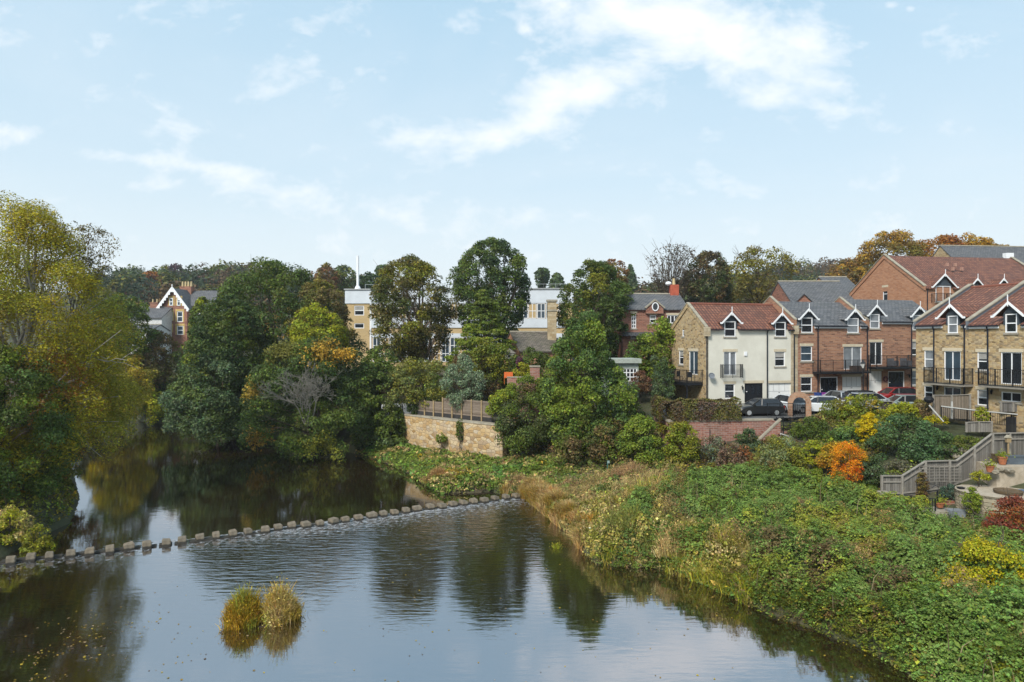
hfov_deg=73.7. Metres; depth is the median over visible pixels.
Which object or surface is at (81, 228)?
sparse tree
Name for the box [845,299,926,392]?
terraced house
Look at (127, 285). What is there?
distant wood
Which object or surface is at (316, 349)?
riverside tree
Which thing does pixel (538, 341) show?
cottage
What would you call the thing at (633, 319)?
window
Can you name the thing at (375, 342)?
window
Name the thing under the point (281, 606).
reed island
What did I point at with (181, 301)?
victorian house
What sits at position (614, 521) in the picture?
willowherb clump
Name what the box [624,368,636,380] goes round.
glazed door
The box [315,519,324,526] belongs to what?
stepping stone
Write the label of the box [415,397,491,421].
garden fence
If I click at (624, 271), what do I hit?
rusty tree
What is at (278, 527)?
stepping stone
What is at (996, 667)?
buddleia
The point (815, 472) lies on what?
garden shrub
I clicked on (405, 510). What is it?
stepping stone
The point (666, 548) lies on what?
reed clump
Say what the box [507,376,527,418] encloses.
brick wall
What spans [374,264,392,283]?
distant tree
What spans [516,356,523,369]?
garden shrub
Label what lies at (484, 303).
conifer tree
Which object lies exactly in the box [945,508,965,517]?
cold frame
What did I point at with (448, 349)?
window
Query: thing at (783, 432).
railed landing
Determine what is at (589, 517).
reed clump
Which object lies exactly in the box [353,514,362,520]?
stepping stone
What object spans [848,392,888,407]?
parked car
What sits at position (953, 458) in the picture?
undergrowth
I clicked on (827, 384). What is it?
front door
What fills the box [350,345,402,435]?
tree
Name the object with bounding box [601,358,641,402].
summerhouse
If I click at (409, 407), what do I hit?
dark conifer
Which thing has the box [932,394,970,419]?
screen fence
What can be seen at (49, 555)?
stepping stone
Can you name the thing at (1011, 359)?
patio door
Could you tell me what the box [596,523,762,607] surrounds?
tall grass
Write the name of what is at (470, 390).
silver tree
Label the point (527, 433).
ivy mass
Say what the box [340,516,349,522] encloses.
stepping stone
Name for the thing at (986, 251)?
slate roofed house
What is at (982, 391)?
window
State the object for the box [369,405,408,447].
bank shrub
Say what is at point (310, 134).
sky
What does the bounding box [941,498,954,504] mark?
brick planter
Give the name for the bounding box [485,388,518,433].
shrub
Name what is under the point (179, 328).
window
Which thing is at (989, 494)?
stone patio
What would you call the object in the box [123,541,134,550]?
stepping stone
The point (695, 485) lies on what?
dead stalks
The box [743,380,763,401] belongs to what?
front door
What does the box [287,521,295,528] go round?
stepping stone
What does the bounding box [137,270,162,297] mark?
distant tree
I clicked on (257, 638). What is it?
floating leaves
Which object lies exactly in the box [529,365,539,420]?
brick pillar
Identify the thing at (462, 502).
stepping stone
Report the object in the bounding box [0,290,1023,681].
ground
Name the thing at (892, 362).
balcony chair
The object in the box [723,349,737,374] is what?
french window
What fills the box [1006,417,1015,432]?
garden gate
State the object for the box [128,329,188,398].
bend tree
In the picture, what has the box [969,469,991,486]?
garden shrub
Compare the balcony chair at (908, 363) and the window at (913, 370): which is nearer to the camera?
the balcony chair at (908, 363)
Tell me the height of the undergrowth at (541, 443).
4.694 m
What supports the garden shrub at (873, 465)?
on the ground at (954, 428)
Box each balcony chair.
[887,358,898,365]
[900,358,911,365]
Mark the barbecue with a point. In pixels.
(928, 399)
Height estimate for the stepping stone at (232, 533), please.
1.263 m
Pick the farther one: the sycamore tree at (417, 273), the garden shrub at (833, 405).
the sycamore tree at (417, 273)
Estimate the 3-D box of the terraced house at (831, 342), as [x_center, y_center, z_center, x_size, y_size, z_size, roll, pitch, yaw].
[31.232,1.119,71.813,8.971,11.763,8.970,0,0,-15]
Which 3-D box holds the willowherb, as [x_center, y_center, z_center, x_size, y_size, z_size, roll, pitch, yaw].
[7.227,10.540,38.618,6.691,2.964,15.364,0,0,-14]
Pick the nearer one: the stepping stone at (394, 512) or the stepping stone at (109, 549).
the stepping stone at (109, 549)
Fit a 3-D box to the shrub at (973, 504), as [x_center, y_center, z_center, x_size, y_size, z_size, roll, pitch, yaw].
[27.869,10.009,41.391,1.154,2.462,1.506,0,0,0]
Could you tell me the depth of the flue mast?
114.81 m
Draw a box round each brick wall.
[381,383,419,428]
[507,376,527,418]
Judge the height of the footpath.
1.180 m
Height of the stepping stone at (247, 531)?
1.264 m
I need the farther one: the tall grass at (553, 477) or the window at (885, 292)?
the window at (885, 292)
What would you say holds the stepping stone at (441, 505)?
in the river
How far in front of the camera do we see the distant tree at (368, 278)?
185.22 m
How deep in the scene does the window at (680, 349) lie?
69.76 m
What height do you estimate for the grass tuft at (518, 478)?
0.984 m
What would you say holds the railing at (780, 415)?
on the car park
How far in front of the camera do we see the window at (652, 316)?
84.33 m
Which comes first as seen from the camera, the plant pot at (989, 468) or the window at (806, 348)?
the plant pot at (989, 468)
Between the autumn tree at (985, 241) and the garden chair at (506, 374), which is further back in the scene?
the autumn tree at (985, 241)
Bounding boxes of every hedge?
[622,333,656,389]
[651,394,742,421]
[656,421,687,433]
[922,414,949,428]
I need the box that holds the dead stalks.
[590,460,1023,681]
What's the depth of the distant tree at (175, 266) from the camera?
299.24 m
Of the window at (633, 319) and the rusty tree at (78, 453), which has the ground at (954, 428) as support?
the rusty tree at (78, 453)
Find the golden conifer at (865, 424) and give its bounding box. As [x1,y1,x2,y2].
[854,411,881,447]
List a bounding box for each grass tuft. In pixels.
[504,472,527,485]
[552,474,584,488]
[602,461,652,478]
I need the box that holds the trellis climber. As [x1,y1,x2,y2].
[915,471,929,495]
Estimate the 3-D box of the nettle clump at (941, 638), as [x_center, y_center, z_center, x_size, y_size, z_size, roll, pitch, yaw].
[16.409,10.617,25.463,2.905,1.298,3.559,0,0,0]
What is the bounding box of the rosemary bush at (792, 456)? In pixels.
[747,434,808,477]
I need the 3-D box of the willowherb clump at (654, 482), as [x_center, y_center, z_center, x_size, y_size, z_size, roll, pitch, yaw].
[9.226,9.513,43.324,7.064,2.718,5.948,0,0,0]
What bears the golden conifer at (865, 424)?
on the ground at (954, 428)
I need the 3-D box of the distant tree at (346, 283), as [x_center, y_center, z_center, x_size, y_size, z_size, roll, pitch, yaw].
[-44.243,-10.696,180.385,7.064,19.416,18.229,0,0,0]
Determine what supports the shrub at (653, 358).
on the ground at (954, 428)
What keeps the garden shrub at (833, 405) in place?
on the ground at (954, 428)
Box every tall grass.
[435,463,572,483]
[496,476,595,550]
[561,461,677,502]
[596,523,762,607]
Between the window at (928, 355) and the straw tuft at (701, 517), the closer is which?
the straw tuft at (701, 517)
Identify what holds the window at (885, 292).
in the house at (928, 282)
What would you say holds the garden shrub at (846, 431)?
on the ground at (954, 428)
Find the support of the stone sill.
in the river
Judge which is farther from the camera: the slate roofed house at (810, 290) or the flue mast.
the flue mast
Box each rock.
[950,453,959,458]
[990,469,999,474]
[1004,467,1014,472]
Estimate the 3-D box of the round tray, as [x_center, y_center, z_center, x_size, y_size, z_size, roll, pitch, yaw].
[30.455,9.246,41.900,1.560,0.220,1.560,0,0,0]
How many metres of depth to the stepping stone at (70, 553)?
37.84 m
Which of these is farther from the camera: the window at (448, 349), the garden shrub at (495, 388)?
the window at (448, 349)
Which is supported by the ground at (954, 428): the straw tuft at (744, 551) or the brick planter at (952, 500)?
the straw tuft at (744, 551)
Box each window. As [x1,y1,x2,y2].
[169,298,172,305]
[177,311,182,321]
[177,326,182,334]
[354,306,363,314]
[354,323,363,327]
[373,337,380,361]
[433,337,440,360]
[442,337,449,361]
[450,337,457,355]
[528,303,536,318]
[537,303,544,317]
[630,311,636,329]
[649,314,656,324]
[666,313,678,322]
[678,348,683,365]
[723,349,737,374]
[724,381,735,399]
[774,349,786,367]
[800,343,813,362]
[800,374,813,392]
[882,285,887,299]
[912,339,915,354]
[912,369,915,386]
[922,347,932,369]
[922,382,932,399]
[944,386,961,394]
[975,349,989,372]
[975,386,988,407]
[999,388,1022,404]
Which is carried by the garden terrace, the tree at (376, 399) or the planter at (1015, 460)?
the planter at (1015, 460)
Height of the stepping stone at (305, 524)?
1.243 m
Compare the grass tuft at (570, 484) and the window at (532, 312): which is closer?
the grass tuft at (570, 484)
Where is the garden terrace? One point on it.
(1003, 479)
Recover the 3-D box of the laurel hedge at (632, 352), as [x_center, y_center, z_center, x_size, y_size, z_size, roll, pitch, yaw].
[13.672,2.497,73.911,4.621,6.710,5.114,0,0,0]
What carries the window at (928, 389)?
in the terraced house at (941, 349)
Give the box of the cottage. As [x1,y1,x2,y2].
[504,331,556,372]
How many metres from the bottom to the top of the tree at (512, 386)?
6.543 m
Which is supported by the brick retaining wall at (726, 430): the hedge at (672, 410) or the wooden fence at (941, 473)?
the hedge at (672, 410)
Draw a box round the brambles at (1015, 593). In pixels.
[880,522,1023,681]
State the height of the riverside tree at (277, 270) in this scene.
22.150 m
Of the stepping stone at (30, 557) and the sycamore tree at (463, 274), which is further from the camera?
the sycamore tree at (463, 274)
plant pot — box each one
[931,495,950,507]
[981,458,997,471]
[994,448,1014,464]
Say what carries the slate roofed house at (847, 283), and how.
on the ground at (954, 428)
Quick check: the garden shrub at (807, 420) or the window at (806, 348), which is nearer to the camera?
the garden shrub at (807, 420)
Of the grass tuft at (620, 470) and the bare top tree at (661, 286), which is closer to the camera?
the grass tuft at (620, 470)
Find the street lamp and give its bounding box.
[860,360,865,389]
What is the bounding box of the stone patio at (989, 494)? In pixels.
[954,485,1023,518]
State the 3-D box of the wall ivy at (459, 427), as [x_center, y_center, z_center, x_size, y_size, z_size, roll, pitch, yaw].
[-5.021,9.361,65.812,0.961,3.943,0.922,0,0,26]
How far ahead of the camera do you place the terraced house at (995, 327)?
50.87 m
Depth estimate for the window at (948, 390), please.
54.36 m
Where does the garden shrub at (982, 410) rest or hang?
on the ground at (954, 428)
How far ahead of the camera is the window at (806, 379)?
67.93 m
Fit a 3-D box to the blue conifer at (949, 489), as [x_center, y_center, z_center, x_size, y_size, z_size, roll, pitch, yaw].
[28.124,9.872,43.830,1.250,1.514,1.097,0,0,-43]
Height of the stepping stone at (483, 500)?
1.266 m
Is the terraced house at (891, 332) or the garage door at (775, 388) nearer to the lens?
the garage door at (775, 388)
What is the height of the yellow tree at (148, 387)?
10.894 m
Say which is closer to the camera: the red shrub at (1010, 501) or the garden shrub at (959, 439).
the red shrub at (1010, 501)
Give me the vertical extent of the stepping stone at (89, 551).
1.248 m
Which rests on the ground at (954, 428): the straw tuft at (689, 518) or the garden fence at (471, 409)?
the straw tuft at (689, 518)
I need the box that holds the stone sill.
[0,497,512,562]
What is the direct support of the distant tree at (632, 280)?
on the ground at (954, 428)
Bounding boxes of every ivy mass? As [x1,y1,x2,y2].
[492,381,557,455]
[546,402,633,466]
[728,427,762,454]
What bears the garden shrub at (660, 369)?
on the ground at (954, 428)
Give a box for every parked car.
[735,398,784,415]
[773,394,804,411]
[796,396,843,413]
[822,390,844,396]
[837,390,875,403]
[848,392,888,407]
[877,387,915,397]
[878,394,915,408]
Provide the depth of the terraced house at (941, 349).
55.39 m
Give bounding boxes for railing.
[767,403,792,416]
[928,401,1017,424]
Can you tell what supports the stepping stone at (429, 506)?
in the river
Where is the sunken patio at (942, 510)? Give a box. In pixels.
[899,503,967,516]
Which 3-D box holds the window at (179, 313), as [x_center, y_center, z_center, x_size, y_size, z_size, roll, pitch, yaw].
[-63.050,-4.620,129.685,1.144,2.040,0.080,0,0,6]
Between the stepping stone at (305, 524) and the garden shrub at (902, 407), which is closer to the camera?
the stepping stone at (305, 524)
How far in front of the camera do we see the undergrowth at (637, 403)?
79.89 m
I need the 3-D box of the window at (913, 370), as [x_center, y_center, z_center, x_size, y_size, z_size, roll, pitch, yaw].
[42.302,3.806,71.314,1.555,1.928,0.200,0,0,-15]
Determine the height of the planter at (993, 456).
0.560 m
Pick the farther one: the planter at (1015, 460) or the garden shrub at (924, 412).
the garden shrub at (924, 412)
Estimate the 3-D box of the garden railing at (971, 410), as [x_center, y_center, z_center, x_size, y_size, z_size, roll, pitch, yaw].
[34.541,5.447,50.724,6.336,1.714,1.121,0,0,23]
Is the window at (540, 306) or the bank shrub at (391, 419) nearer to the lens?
the bank shrub at (391, 419)
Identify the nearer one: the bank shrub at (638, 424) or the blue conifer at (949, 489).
the blue conifer at (949, 489)
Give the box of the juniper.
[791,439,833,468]
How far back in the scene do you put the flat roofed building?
111.25 m
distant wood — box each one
[72,253,894,316]
[83,296,607,338]
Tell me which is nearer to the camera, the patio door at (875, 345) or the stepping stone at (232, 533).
the stepping stone at (232, 533)
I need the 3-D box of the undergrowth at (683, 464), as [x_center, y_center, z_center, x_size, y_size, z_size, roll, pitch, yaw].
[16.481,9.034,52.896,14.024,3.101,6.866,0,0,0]
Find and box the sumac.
[928,522,1023,614]
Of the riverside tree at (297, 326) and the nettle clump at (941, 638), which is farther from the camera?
the riverside tree at (297, 326)
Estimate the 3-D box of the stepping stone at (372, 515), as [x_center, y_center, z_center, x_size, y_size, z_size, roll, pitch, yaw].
[-9.530,12.262,46.388,0.640,1.276,0.672,0,0,-30]
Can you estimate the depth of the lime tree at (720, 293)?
108.58 m
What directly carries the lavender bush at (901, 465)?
on the ground at (954, 428)
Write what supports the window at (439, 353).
in the flat roofed building
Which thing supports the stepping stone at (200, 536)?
in the river
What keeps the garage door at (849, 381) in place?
in the terraced house at (831, 342)
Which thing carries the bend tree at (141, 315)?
on the ground at (954, 428)
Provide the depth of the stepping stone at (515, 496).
51.94 m
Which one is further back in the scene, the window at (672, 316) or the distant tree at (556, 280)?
the distant tree at (556, 280)
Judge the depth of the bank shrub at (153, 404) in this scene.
95.78 m
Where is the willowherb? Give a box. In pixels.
[569,483,743,591]
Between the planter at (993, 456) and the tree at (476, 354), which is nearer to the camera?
the planter at (993, 456)
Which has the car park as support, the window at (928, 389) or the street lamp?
the street lamp
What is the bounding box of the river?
[0,420,917,681]
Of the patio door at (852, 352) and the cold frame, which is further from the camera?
the patio door at (852, 352)
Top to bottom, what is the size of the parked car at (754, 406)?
1.477 m
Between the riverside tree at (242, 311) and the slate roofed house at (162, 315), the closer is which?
the riverside tree at (242, 311)
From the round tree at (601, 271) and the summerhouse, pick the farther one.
the round tree at (601, 271)
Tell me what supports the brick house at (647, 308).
on the ground at (954, 428)
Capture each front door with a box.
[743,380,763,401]
[820,377,837,392]
[888,371,903,386]
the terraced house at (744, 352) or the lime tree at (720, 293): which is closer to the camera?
the terraced house at (744, 352)
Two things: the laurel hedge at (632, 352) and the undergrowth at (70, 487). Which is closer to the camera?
the undergrowth at (70, 487)
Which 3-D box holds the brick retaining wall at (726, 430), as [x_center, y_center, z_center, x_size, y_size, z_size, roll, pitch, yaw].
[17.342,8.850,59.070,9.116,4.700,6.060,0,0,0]
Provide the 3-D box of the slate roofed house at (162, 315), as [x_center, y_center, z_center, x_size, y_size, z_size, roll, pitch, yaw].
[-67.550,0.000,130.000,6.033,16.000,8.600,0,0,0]
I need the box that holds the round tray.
[993,487,1023,494]
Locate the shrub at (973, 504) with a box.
[958,486,983,520]
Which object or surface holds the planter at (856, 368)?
on the terraced house at (831, 342)
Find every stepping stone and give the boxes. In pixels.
[5,555,16,565]
[25,552,35,561]
[45,551,53,559]
[66,549,75,557]
[85,547,94,555]
[105,544,113,553]
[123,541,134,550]
[142,540,151,548]
[162,538,170,546]
[178,535,186,542]
[195,533,203,540]
[212,531,219,539]
[228,529,236,537]
[243,528,252,535]
[261,525,269,533]
[273,523,282,530]
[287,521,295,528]
[300,520,311,528]
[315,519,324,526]
[328,517,338,524]
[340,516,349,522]
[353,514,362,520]
[366,511,377,518]
[379,510,387,516]
[390,509,398,515]
[402,507,409,513]
[412,505,421,511]
[425,503,434,509]
[437,503,446,508]
[448,501,457,506]
[459,499,467,505]
[469,498,477,504]
[479,497,488,503]
[491,495,498,500]
[502,494,509,499]
[512,493,520,498]
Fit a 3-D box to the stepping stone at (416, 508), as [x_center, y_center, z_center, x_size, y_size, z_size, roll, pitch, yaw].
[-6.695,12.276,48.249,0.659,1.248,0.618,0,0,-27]
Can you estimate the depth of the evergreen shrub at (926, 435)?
49.22 m
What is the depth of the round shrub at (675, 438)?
53.64 m
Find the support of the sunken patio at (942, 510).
on the ground at (954, 428)
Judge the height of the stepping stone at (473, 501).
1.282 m
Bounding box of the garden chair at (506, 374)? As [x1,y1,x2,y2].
[504,372,508,383]
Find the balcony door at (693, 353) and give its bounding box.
[688,348,698,374]
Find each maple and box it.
[813,441,869,471]
[827,440,867,486]
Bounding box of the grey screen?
[1000,402,1016,411]
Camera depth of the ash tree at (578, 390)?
58.62 m
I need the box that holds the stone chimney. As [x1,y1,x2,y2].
[546,300,557,339]
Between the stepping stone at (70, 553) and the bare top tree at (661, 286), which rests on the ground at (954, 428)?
the bare top tree at (661, 286)
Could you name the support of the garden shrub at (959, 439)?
on the ground at (954, 428)
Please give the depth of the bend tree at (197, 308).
109.97 m
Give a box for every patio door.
[842,344,862,369]
[869,340,883,364]
[942,348,961,380]
[999,349,1023,384]
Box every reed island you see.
[216,579,263,632]
[257,576,307,627]
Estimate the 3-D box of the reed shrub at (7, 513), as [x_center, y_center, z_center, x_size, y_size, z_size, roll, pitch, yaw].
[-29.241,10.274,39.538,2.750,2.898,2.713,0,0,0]
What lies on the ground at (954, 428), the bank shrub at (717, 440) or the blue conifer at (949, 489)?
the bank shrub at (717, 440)
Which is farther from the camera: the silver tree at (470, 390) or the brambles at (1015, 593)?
the silver tree at (470, 390)
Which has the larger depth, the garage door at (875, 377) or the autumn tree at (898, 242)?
the autumn tree at (898, 242)
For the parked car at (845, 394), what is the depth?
61.42 m
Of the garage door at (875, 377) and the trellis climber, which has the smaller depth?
the trellis climber
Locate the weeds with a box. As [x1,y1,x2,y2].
[633,457,1023,680]
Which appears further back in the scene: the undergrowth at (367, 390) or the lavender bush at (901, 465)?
the undergrowth at (367, 390)
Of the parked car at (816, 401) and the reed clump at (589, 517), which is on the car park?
the parked car at (816, 401)
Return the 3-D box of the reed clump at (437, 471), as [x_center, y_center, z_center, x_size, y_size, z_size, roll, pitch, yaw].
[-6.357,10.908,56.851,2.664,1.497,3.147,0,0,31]
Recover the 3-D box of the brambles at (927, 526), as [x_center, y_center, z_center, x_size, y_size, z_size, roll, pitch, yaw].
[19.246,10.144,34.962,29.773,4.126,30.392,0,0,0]
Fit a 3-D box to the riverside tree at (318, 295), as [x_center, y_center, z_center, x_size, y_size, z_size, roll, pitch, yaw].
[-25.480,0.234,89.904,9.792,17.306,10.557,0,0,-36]
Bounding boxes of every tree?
[0,189,147,496]
[0,333,85,504]
[39,364,105,459]
[45,218,121,381]
[80,292,157,378]
[88,354,155,433]
[116,270,137,278]
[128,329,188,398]
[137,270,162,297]
[157,350,276,445]
[161,263,183,273]
[176,293,283,442]
[178,256,368,408]
[188,296,209,356]
[237,333,379,462]
[256,361,336,424]
[283,277,357,373]
[286,302,350,411]
[314,262,343,304]
[328,264,360,324]
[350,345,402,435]
[359,271,381,288]
[367,253,459,388]
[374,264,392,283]
[383,356,453,411]
[438,352,487,411]
[442,289,516,400]
[445,237,532,362]
[504,373,551,421]
[534,267,549,287]
[537,308,641,457]
[548,272,564,287]
[556,258,636,357]
[600,259,629,320]
[625,264,639,290]
[641,316,675,383]
[644,240,700,300]
[681,250,733,302]
[715,244,802,303]
[824,257,867,283]
[847,229,931,284]
[917,233,968,256]
[955,232,997,245]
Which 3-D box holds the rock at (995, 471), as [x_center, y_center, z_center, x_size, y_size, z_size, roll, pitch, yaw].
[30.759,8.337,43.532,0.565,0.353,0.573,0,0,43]
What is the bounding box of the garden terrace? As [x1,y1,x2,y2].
[976,461,1023,486]
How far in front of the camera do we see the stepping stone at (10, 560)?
36.58 m
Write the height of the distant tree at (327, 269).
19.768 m
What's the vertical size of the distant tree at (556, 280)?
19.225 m
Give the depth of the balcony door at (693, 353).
67.45 m
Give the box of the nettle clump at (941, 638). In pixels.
[908,607,992,649]
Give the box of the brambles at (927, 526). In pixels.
[594,460,1023,681]
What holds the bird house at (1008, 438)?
on the garden terrace
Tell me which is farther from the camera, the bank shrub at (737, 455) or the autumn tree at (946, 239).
the autumn tree at (946, 239)
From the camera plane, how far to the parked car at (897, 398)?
58.94 m
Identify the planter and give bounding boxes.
[849,366,864,370]
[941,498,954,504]
[990,453,1008,462]
[1004,455,1023,464]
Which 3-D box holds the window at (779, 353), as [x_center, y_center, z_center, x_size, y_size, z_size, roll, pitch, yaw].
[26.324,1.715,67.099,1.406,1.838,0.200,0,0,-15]
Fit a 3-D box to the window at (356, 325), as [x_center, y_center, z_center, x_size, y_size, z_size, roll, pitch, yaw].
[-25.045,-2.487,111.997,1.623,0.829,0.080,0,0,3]
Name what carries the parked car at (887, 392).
on the car park
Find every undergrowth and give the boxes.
[0,449,78,545]
[145,371,402,445]
[354,443,683,533]
[421,367,645,414]
[504,412,660,457]
[656,434,819,478]
[781,408,905,476]
[877,435,983,489]
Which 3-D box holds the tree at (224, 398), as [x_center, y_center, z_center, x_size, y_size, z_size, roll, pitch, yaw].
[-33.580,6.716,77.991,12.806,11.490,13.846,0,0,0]
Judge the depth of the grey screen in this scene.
49.80 m
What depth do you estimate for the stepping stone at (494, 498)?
51.19 m
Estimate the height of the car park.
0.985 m
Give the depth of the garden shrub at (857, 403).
55.30 m
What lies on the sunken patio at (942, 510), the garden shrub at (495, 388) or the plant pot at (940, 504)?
the plant pot at (940, 504)
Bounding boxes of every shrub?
[0,496,35,545]
[18,523,55,553]
[33,454,82,482]
[107,352,161,424]
[122,388,169,426]
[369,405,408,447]
[438,352,503,399]
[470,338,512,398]
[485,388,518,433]
[508,346,551,377]
[512,362,529,375]
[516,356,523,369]
[613,413,664,464]
[629,370,652,403]
[648,359,675,400]
[650,352,665,394]
[661,421,701,463]
[695,434,729,466]
[713,442,755,472]
[790,416,830,441]
[793,467,836,493]
[817,398,851,423]
[822,426,863,444]
[836,393,886,427]
[853,454,886,487]
[863,412,961,463]
[883,401,921,423]
[912,399,931,419]
[947,435,980,449]
[958,486,983,520]
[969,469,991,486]
[970,488,1023,547]
[974,406,990,436]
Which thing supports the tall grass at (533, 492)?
on the ground at (954, 428)
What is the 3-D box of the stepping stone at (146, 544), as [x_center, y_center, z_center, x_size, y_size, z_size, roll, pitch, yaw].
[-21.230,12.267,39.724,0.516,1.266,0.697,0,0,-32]
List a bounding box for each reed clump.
[419,464,446,483]
[549,539,565,549]
[583,512,596,522]
[645,517,701,558]
[696,516,758,563]
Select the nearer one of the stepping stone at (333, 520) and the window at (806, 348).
the stepping stone at (333, 520)
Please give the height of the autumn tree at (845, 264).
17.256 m
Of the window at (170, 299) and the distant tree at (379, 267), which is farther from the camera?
the distant tree at (379, 267)
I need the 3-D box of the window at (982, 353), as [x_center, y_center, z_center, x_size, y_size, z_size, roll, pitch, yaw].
[35.810,1.492,51.910,0.200,1.804,1.158,0,0,-17]
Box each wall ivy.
[435,432,447,452]
[455,419,463,447]
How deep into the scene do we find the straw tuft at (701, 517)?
40.64 m
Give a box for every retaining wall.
[403,413,506,458]
[654,413,773,449]
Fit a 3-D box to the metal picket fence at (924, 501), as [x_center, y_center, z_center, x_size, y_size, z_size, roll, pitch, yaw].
[25.023,10.196,42.885,2.752,1.088,0.156,0,0,24]
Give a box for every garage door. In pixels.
[768,380,790,397]
[841,374,861,390]
[868,369,882,392]
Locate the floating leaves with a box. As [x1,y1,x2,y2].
[13,558,865,681]
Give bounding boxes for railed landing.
[776,417,803,436]
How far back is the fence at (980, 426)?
50.12 m
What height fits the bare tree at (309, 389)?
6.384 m
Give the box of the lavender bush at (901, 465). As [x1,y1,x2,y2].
[883,459,913,474]
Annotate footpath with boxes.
[558,466,601,478]
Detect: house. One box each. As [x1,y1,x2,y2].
[131,299,171,351]
[131,324,169,361]
[156,281,227,351]
[609,278,685,377]
[661,302,794,404]
[763,296,870,396]
[770,280,852,301]
[817,276,854,291]
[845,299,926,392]
[849,254,1023,310]
[913,282,1019,423]
[932,245,1023,262]
[965,280,1023,432]
[1004,435,1011,453]
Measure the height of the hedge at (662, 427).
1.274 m
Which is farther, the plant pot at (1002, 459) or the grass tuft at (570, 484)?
the grass tuft at (570, 484)
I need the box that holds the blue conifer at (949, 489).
[938,483,955,498]
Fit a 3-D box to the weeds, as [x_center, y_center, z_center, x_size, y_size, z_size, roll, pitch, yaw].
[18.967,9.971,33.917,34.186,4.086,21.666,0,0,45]
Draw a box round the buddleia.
[956,633,1022,674]
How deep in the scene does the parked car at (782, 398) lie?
59.92 m
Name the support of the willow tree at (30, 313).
on the ground at (954, 428)
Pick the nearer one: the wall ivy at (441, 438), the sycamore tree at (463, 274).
the wall ivy at (441, 438)
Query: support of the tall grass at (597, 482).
on the ground at (954, 428)
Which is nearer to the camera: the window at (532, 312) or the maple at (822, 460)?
the maple at (822, 460)
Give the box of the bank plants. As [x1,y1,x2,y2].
[707,548,944,681]
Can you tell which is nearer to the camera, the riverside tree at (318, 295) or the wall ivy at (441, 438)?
the wall ivy at (441, 438)
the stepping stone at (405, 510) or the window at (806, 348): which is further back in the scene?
the window at (806, 348)
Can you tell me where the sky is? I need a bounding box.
[0,0,1023,292]
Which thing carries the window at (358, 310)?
in the flat roofed building
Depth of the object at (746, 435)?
54.30 m
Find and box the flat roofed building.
[344,284,572,366]
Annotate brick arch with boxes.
[788,392,810,419]
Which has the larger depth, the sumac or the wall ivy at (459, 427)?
the wall ivy at (459, 427)
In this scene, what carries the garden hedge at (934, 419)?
on the ground at (954, 428)
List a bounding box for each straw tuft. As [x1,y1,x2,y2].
[683,512,696,525]
[694,502,726,521]
[737,533,775,567]
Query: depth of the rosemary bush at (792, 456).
48.48 m
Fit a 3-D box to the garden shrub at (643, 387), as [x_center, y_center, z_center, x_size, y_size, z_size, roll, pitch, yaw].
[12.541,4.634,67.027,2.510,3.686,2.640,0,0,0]
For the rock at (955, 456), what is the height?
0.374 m
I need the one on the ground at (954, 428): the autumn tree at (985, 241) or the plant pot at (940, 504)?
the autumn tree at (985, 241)
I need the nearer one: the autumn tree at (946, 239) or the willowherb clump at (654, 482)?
the willowherb clump at (654, 482)
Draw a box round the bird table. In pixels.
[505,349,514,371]
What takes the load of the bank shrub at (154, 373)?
on the ground at (954, 428)
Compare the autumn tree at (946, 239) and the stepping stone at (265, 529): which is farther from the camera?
the autumn tree at (946, 239)
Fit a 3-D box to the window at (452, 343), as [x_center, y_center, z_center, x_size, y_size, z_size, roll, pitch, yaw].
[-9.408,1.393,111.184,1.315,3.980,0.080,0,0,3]
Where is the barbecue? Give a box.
[924,396,933,407]
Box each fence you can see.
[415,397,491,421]
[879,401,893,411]
[880,432,1023,497]
[894,494,935,510]
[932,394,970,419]
[965,421,992,431]
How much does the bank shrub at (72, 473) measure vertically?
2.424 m
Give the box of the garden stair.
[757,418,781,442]
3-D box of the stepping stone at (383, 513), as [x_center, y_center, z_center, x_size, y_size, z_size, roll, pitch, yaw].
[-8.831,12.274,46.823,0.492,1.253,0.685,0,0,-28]
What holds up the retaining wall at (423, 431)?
on the ground at (954, 428)
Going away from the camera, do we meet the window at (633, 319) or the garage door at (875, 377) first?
the garage door at (875, 377)
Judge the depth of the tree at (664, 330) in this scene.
71.33 m
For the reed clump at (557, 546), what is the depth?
39.54 m
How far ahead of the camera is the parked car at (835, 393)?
63.04 m
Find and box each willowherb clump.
[580,498,662,550]
[611,469,700,509]
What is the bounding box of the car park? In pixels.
[657,403,878,418]
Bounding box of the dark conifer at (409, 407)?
[406,386,418,414]
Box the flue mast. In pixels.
[355,256,360,288]
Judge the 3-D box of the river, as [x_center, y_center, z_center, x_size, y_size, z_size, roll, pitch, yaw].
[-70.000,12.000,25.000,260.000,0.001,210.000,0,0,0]
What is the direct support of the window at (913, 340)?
in the terraced house at (891, 332)
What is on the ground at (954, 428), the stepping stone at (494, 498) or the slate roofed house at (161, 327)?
the slate roofed house at (161, 327)
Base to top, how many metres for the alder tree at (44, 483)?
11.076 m

